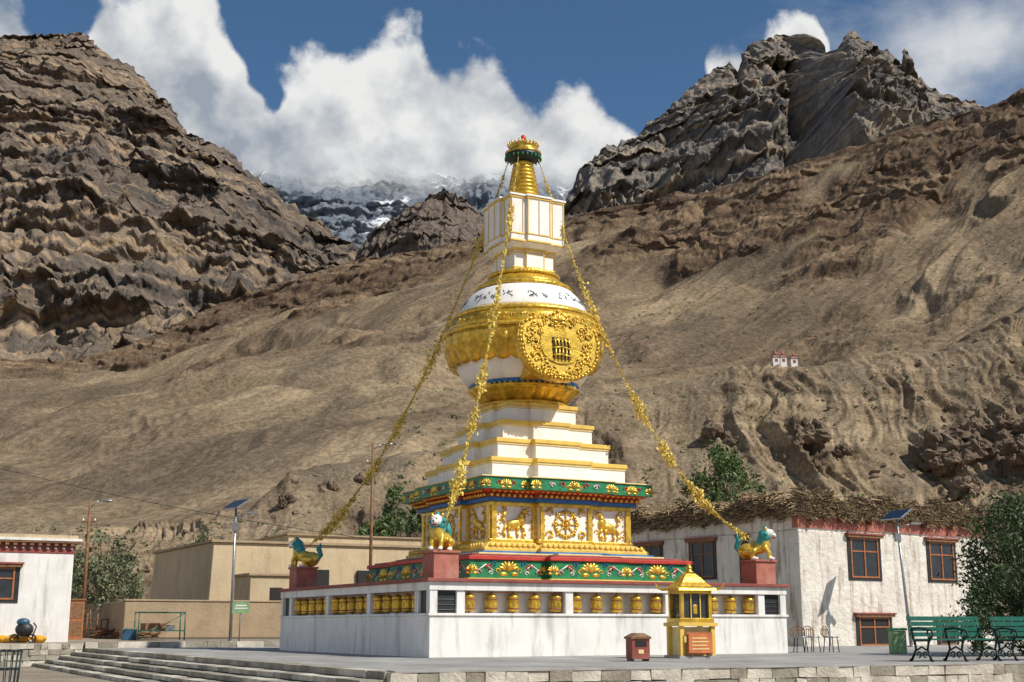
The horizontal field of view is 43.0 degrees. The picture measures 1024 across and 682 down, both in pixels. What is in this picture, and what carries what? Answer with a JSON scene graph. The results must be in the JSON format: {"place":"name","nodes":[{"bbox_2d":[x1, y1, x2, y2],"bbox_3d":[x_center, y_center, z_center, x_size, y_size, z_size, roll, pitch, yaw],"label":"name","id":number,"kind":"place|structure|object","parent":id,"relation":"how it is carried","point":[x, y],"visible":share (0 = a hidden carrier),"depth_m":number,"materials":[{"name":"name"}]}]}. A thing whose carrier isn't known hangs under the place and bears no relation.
{"place":"outdoors","nodes":[
{"label":"outdoors","id":0,"kind":"place"},
{"bbox_2d":[0,32,357,360],"bbox_3d":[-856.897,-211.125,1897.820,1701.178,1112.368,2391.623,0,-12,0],"label":"mountain","id":1,"kind":"structure","parent":0,"point":[132,210],"depth_m":1419.32,"materials":[{"name":"brown stone"}]},
{"bbox_2d":[255,175,571,249],"bbox_3d":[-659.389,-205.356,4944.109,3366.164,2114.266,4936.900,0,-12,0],"label":"snow range","id":2,"kind":"structure","parent":0,"point":[356,215],"depth_m":5398.31,"materials":[{"name":"white snow"}]},
{"bbox_2d":[355,187,576,260],"bbox_3d":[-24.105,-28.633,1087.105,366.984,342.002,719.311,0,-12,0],"label":"rocky peak","id":3,"kind":"structure","parent":0,"point":[441,218],"depth_m":1231.38,"materials":[{"name":"stone"}]},
{"bbox_2d":[0,88,1023,524],"bbox_3d":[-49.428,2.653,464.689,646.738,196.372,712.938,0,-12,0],"label":"hillside","id":4,"kind":"structure","parent":0,"point":[254,396],"depth_m":347.35,"materials":[{"name":"brown soil"}]},
{"bbox_2d":[36,192,1023,609],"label":"hillside shrubs","id":5,"kind":"object","parent":4,"relation":"on","point":[710,400],"visible":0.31,"depth_m":200.39,"materials":[{"name":"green plant"}]},
{"bbox_2d":[40,338,1023,598],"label":"scattered stones","id":6,"kind":"object","parent":4,"relation":"on","point":[708,420],"visible":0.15,"depth_m":143.03,"materials":[{"name":"brown stone"}]},
{"bbox_2d":[0,306,1023,621],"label":"eroded terrace","id":7,"kind":"structure","parent":0,"point":[632,442],"depth_m":149.04,"materials":[{"name":"soil"}]},
{"bbox_2d":[277,472,375,508],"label":"rock outcrop","id":8,"kind":"object","parent":7,"relation":"on","point":[287,498],"visible":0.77,"depth_m":133.62,"materials":[{"name":"stone"}]},
{"bbox_2d":[771,350,779,365],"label":"hilltop chorten","id":9,"kind":"object","parent":7,"relation":"on","point":[775,357],"visible":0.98,"depth_m":168.39,"materials":[{"name":"white paint"}]},
{"bbox_2d":[700,415,853,457],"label":"rock outcrop","id":10,"kind":"object","parent":7,"relation":"on","point":[816,430],"visible":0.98,"depth_m":146.01,"materials":[{"name":"stone"}]},
{"bbox_2d":[779,350,786,366],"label":"hilltop chorten","id":11,"kind":"object","parent":7,"relation":"on","point":[783,359],"visible":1,"depth_m":168.37,"materials":[{"name":"white paint"}]},
{"bbox_2d":[789,351,797,366],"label":"hilltop chorten","id":12,"kind":"object","parent":7,"relation":"on","point":[793,359],"visible":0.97,"depth_m":168.96,"materials":[{"name":"white paint"}]},
{"bbox_2d":[908,408,994,477],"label":"rock outcrop","id":13,"kind":"object","parent":7,"relation":"on","point":[968,441],"visible":0.95,"depth_m":144.91,"materials":[{"name":"stone"}]},
{"bbox_2d":[947,414,1023,500],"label":"rock outcrop","id":14,"kind":"object","parent":7,"relation":"on","point":[1009,446],"visible":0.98,"depth_m":139.10,"materials":[{"name":"stone"}]},
{"bbox_2d":[0,636,1023,681],"bbox_3d":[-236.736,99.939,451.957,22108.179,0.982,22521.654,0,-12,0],"label":"ground","id":15,"kind":"structure","parent":0,"point":[32,674],"depth_m":38.30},
{"bbox_2d":[0,635,5,642],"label":"grain sack","id":16,"kind":"object","parent":15,"relation":"on","point":[2,637],"visible":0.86,"depth_m":43.90,"materials":[{"name":"yellow fabric"}]},
{"bbox_2d":[0,650,22,681],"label":"wire basket","id":17,"kind":"object","parent":15,"relation":"on","point":[15,668],"visible":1,"depth_m":19.60,"materials":[{"name":"metal"}]},
{"bbox_2d":[4,635,20,642],"bbox_3d":[-16.930,10.101,43.954,0.600,0.280,0.360,-1,-12,7],"label":"grain sack","id":18,"kind":"object","parent":15,"relation":"on","point":[6,639],"visible":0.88,"depth_m":43.83,"materials":[{"name":"yellow fabric"}]},
{"bbox_2d":[9,618,36,642],"bbox_3d":[-16.524,9.793,43.914,0.867,0.837,0.400,4,-13,-17],"label":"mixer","id":19,"kind":"object","parent":15,"relation":"on","point":[24,627],"visible":0.99,"depth_m":43.82,"materials":[{"name":"black paint"}]},
{"bbox_2d":[17,636,30,642],"bbox_3d":[-16.681,10.156,44.207,0.600,0.280,0.360,4,-13,-17],"label":"grain sack","id":20,"kind":"object","parent":15,"relation":"on","point":[23,640],"visible":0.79,"depth_m":44.09,"materials":[{"name":"yellow fabric"}]},
{"bbox_2d":[0,552,73,642],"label":"walls","id":21,"kind":"structure","parent":15,"relation":"on","point":[44,593],"depth_m":44.91,"materials":[{"name":"white paint"}]},
{"bbox_2d":[0,562,24,602],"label":"windows","id":22,"kind":"structure","parent":21,"relation":"attached to","point":[9,579],"depth_m":44.46,"materials":[{"name":"black paint"}]},
{"bbox_2d":[0,533,82,553],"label":"roof frieze","id":23,"kind":"object","parent":21,"relation":"on","point":[38,543],"visible":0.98,"depth_m":45.08,"materials":[{"name":"red paint"}]},
{"bbox_2d":[31,635,46,642],"bbox_3d":[-16.081,10.143,44.145,0.600,0.280,0.360,-4,-13,19],"label":"grain sack","id":24,"kind":"object","parent":15,"relation":"on","point":[40,639],"visible":0.89,"depth_m":44.02,"materials":[{"name":"yellow fabric"}]},
{"bbox_2d":[68,598,86,639],"bbox_3d":[-17.000,10.810,50.456,0.700,1.560,0.600,6,-14,-27],"label":"wooden cabinet","id":25,"kind":"object","parent":15,"relation":"on","point":[76,620],"visible":0.79,"depth_m":50.24,"materials":[{"name":"brown wood"}]},
{"bbox_2d":[71,543,94,601],"bbox_3d":[-20.779,11.459,59.893,3.678,4.541,3.452,3,-13,-11],"label":"willow tree","id":26,"kind":"object","parent":15,"relation":"on","point":[77,568],"visible":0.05,"depth_m":60.22,"materials":[{"name":"green plant"}]},
{"bbox_2d":[83,610,108,637],"bbox_3d":[-16.618,11.637,53.326,2.934,1.179,0.144,3,-13,-15],"label":"wooden fence","id":27,"kind":"object","parent":15,"relation":"on","point":[96,628],"visible":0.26,"depth_m":53.19,"materials":[{"name":"brown wood"}]},
{"bbox_2d":[82,499,112,637],"bbox_3d":[-17.483,9.492,54.225,1.234,5.750,0.185,0,-12,0],"label":"utility pole","id":28,"kind":"object","parent":15,"relation":"on","point":[89,522],"visible":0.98,"depth_m":54.37,"materials":[{"name":"brown wood"}]},
{"bbox_2d":[87,629,114,638],"bbox_3d":[-16.447,11.765,52.191,1.116,0.420,0.812,0,-12,0],"label":"firewood pile","id":29,"kind":"object","parent":15,"relation":"on","point":[102,632],"visible":0.91,"depth_m":52.00,"materials":[{"name":"brown wood"}]},
{"bbox_2d":[71,523,148,620],"bbox_3d":[-18.485,10.897,58.992,3.742,5.253,3.931,0,-12,0],"label":"willow tree","id":30,"kind":"object","parent":15,"relation":"on","point":[94,566],"visible":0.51,"depth_m":58.80,"materials":[{"name":"green plant"}]},
{"bbox_2d":[107,631,118,637],"bbox_3d":[-15.400,11.620,51.528,1.163,0.398,0.808,0,-12,0],"label":"firewood pile","id":31,"kind":"object","parent":15,"relation":"on","point":[115,633],"visible":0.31,"depth_m":51.40,"materials":[{"name":"brown wood"}]},
{"bbox_2d":[86,552,150,629],"bbox_3d":[-17.043,11.002,56.019,2.650,3.775,2.744,5,-13,-22],"label":"willow tree","id":32,"kind":"object","parent":15,"relation":"on","point":[104,583],"visible":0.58,"depth_m":55.82,"materials":[{"name":"green plant"}]},
{"bbox_2d":[121,628,136,639],"bbox_3d":[-14.500,11.097,49.164,0.540,0.445,0.390,5,-13,-22],"label":"plastic crate","id":33,"kind":"object","parent":15,"relation":"on","point":[127,633],"visible":0.93,"depth_m":49.00,"materials":[{"name":"plastic"}]},
{"bbox_2d":[0,641,279,666],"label":"stone wall","id":34,"kind":"structure","parent":15,"relation":"on","point":[36,653],"depth_m":42.82,"materials":[{"name":"grey stone"}]},
{"bbox_2d":[136,631,160,638],"bbox_3d":[-14.294,11.467,50.835,1.159,0.407,0.639,0,-12,0],"label":"firewood pile","id":35,"kind":"object","parent":15,"relation":"on","point":[151,634],"visible":0.62,"depth_m":50.77,"materials":[{"name":"brown wood"}]},
{"bbox_2d":[133,611,185,639],"bbox_3d":[-13.320,10.773,49.099,1.750,1.050,0.950,6,-14,-24],"label":"metal pipe rack","id":36,"kind":"object","parent":15,"relation":"on","point":[151,627],"visible":1,"depth_m":48.82,"materials":[{"name":"metal"}]},
{"bbox_2d":[83,599,280,637],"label":"compound wall","id":37,"kind":"structure","parent":15,"relation":"on","point":[210,619],"depth_m":52.43,"materials":[{"name":"paint"}]},
{"bbox_2d":[179,523,220,544],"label":"poplar tree","id":38,"kind":"object","parent":15,"relation":"on","point":[203,536],"visible":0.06,"depth_m":77.03,"materials":[{"name":"green plant"}]},
{"bbox_2d":[32,648,388,681],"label":"stone steps","id":39,"kind":"structure","parent":15,"relation":"on","point":[119,667],"depth_m":28.98,"materials":[{"name":"grey stone"}]},
{"bbox_2d":[222,499,257,640],"bbox_3d":[-10.030,8.374,47.523,1.221,5.162,0.842,-12,-17,44],"label":"street lamp","id":40,"kind":"object","parent":15,"relation":"on","point":[235,504],"visible":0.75,"depth_m":47.65,"materials":[{"name":"metal"}]},
{"bbox_2d":[232,600,249,640],"bbox_3d":[-9.728,10.057,46.510,0.600,1.500,0.086,2,-12,-8],"label":"notice sign","id":41,"kind":"object","parent":15,"relation":"on","point":[240,607],"visible":0.87,"depth_m":46.57,"materials":[{"name":"metal"}]},
{"bbox_2d":[234,573,288,600],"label":"mud shed","id":42,"kind":"structure","parent":15,"relation":"on","point":[257,586],"depth_m":57.94,"materials":[{"name":"beige paint"}]},
{"bbox_2d":[150,542,420,599],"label":"walls","id":43,"kind":"structure","parent":15,"relation":"on","point":[201,572],"depth_m":63.70,"materials":[{"name":"beige paint"}]},
{"bbox_2d":[152,533,421,553],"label":"roof","id":44,"kind":"structure","parent":43,"relation":"on","point":[378,541],"depth_m":64.66,"materials":[{"name":"paint"}]},
{"bbox_2d":[317,570,368,585],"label":"windows","id":45,"kind":"structure","parent":43,"relation":"attached to","point":[322,577],"depth_m":63.36,"materials":[{"name":"grey glass"}]},
{"bbox_2d":[354,522,390,536],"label":"poplar tree","id":46,"kind":"object","parent":15,"relation":"on","point":[363,531],"visible":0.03,"depth_m":74.47,"materials":[{"name":"green plant"}]},
{"bbox_2d":[366,443,392,579],"bbox_3d":[-6.133,9.000,59.452,1.234,8.750,0.185,0,-12,0],"label":"utility pole","id":47,"kind":"object","parent":15,"relation":"on","point":[371,520],"visible":0.52,"depth_m":59.66,"materials":[{"name":"brown wood"}]},
{"bbox_2d":[0,468,367,538],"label":"power cable","id":48,"kind":"object","parent":47,"relation":"attached to","point":[181,508],"visible":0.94,"depth_m":59.73,"materials":[{"name":"black rubber"}]},
{"bbox_2d":[374,482,409,536],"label":"poplar tree","id":49,"kind":"object","parent":15,"relation":"on","point":[390,522],"visible":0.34,"depth_m":75.28,"materials":[{"name":"green plant"}]},
{"bbox_2d":[404,506,421,537],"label":"poplar tree","id":50,"kind":"object","parent":15,"relation":"on","point":[415,526],"visible":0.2,"depth_m":73.35,"materials":[{"name":"green plant"}]},
{"bbox_2d":[387,662,1023,681],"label":"plaza retaining wall","id":51,"kind":"structure","parent":15,"relation":"on","point":[958,672],"depth_m":23.12,"materials":[{"name":"stone"}]},
{"bbox_2d":[671,436,763,505],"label":"willow tree","id":52,"kind":"object","parent":15,"relation":"on","point":[729,462],"visible":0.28,"depth_m":75.50,"materials":[{"name":"green plant"}]},
{"bbox_2d":[734,473,766,497],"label":"willow tree","id":53,"kind":"object","parent":15,"relation":"on","point":[762,486],"visible":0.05,"depth_m":78.81,"materials":[{"name":"green plant"}]},
{"bbox_2d":[0,0,1023,191],"label":"sky","id":54,"kind":"structure","parent":0,"point":[317,95],"materials":[{"name":"blue"}]},
{"bbox_2d":[89,642,1023,681],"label":"plaza","id":55,"kind":"structure","parent":0,"point":[864,654],"depth_m":29.61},
{"bbox_2d":[278,135,789,657],"bbox_3d":[0.173,1.217,38.950,10.800,15.771,11.200,6,-14,-27],"label":"buddhist stupa","id":56,"kind":"object","parent":55,"relation":"on","point":[530,493],"visible":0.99,"depth_m":36.06,"materials":[{"name":"white paint"}]},
{"bbox_2d":[288,537,322,566],"bbox_3d":[-6.367,6.495,39.991,1.192,0.928,0.572,-4,-13,17],"label":"snow lion statue","id":57,"kind":"object","parent":56,"relation":"on","point":[304,557],"visible":1,"depth_m":39.86,"materials":[{"name":"gold metal"}]},
{"bbox_2d":[428,511,454,549],"bbox_3d":[-1.704,4.616,31.423,0.572,0.928,1.192,-4,-13,17],"label":"snow lion statue","id":58,"kind":"object","parent":56,"relation":"on","point":[441,538],"visible":0.98,"depth_m":31.10,"materials":[{"name":"gold metal"}]},
{"bbox_2d":[734,526,776,559],"bbox_3d":[6.715,5.575,35.797,1.192,0.928,0.572,-4,-13,19],"label":"snow lion statue","id":59,"kind":"object","parent":56,"relation":"on","point":[753,550],"visible":0.99,"depth_m":35.62,"materials":[{"name":"gold metal"}]},
{"bbox_2d":[624,633,650,661],"bbox_3d":[2.650,6.449,27.353,0.460,0.580,0.400,4,-13,-18],"label":"litter bin","id":60,"kind":"object","parent":55,"relation":"on","point":[637,645],"visible":0.99,"depth_m":27.21,"materials":[{"name":"red paint"}]},
{"bbox_2d":[655,563,723,658],"bbox_3d":[4.150,6.278,30.258,1.277,2.160,1.037,4,-13,-20],"label":"butter lamp shrine","id":61,"kind":"object","parent":55,"relation":"on","point":[689,599],"visible":1,"depth_m":30.00,"materials":[{"name":"metal"}]},
{"bbox_2d":[790,626,808,652],"bbox_3d":[8.050,8.325,36.258,0.466,0.735,0.440,2,-13,-10],"label":"garden chair","id":62,"kind":"object","parent":55,"relation":"on","point":[801,636],"visible":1,"depth_m":36.35,"materials":[{"name":"metal"}]},
{"bbox_2d":[802,626,820,651],"bbox_3d":[8.450,8.389,36.551,0.466,0.735,0.440,7,-14,-29],"label":"garden chair","id":63,"kind":"object","parent":55,"relation":"on","point":[813,636],"visible":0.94,"depth_m":36.60,"materials":[{"name":"metal"}]},
{"bbox_2d":[631,514,993,645],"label":"walls","id":64,"kind":"structure","parent":55,"relation":"on","point":[811,569],"depth_m":49.15,"materials":[{"name":"white paint"}]},
{"bbox_2d":[633,532,959,645],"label":"windows","id":65,"kind":"structure","parent":64,"relation":"attached to","point":[864,556],"depth_m":50.83,"materials":[{"name":"black paint"}]},
{"bbox_2d":[631,485,1014,535],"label":"brushwood roof","id":66,"kind":"structure","parent":64,"relation":"on","point":[811,504],"depth_m":50.30,"materials":[{"name":"plant"}]},
{"bbox_2d":[792,516,986,537],"bbox_3d":[15.054,7.290,50.699,11.024,0.420,0.580,8,-15,-33],"label":"painted band","id":67,"kind":"object","parent":64,"relation":"attached to","point":[836,524],"visible":0.79,"depth_m":50.01,"materials":[{"name":"red paint"}]},
{"bbox_2d":[821,626,839,651],"bbox_3d":[9.000,8.410,36.649,0.440,0.735,0.466,-10,-16,39],"label":"garden chair","id":68,"kind":"object","parent":55,"relation":"on","point":[826,636],"visible":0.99,"depth_m":36.62,"materials":[{"name":"metal"}]},
{"bbox_2d":[886,628,906,653],"bbox_3d":[10.300,8.010,34.690,0.460,0.675,0.400,0,-12,0],"label":"waste bin","id":69,"kind":"object","parent":55,"relation":"on","point":[897,640],"visible":1,"depth_m":34.54,"materials":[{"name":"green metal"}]},
{"bbox_2d":[881,509,920,646],"bbox_3d":[14.145,8.509,46.728,0.984,4.865,1.080,7,-14,-29],"label":"street lamp","id":70,"kind":"object","parent":55,"relation":"on","point":[896,515],"visible":0.92,"depth_m":46.85,"materials":[{"name":"metal"}]},
{"bbox_2d":[906,615,1001,661],"bbox_3d":[9.364,6.283,27.452,1.850,0.964,0.813,4,-13,-20],"label":"park bench","id":71,"kind":"object","parent":55,"relation":"on","point":[932,634],"visible":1,"depth_m":27.62,"materials":[{"name":"wood"}]},
{"bbox_2d":[939,584,1004,656],"bbox_3d":[11.264,6.915,31.698,1.814,1.938,1.664,8,-15,-31],"label":"shrub","id":72,"kind":"object","parent":55,"relation":"on","point":[980,601],"visible":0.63,"depth_m":31.50,"materials":[{"name":"green plant"}]},
{"bbox_2d":[937,475,1023,655],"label":"willow tree","id":73,"kind":"object","parent":55,"relation":"on","point":[1005,577],"visible":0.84,"depth_m":32.77,"materials":[{"name":"green plant"}]},
{"bbox_2d":[986,518,1023,601],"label":"willow tree","id":74,"kind":"object","parent":55,"relation":"on","point":[1009,561],"visible":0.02,"depth_m":34.65,"materials":[{"name":"green plant"}]},
{"bbox_2d":[989,615,1023,660],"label":"park bench","id":75,"kind":"object","parent":55,"relation":"on","point":[1015,634],"visible":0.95,"depth_m":28.32,"materials":[{"name":"wood"}]},
{"bbox_2d":[564,30,984,214],"bbox_3d":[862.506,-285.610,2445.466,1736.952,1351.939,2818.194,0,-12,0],"label":"mountain","id":76,"kind":"structure","parent":0,"point":[779,102],"depth_m":2472.01,"materials":[{"name":"grey stone"}]}
]}

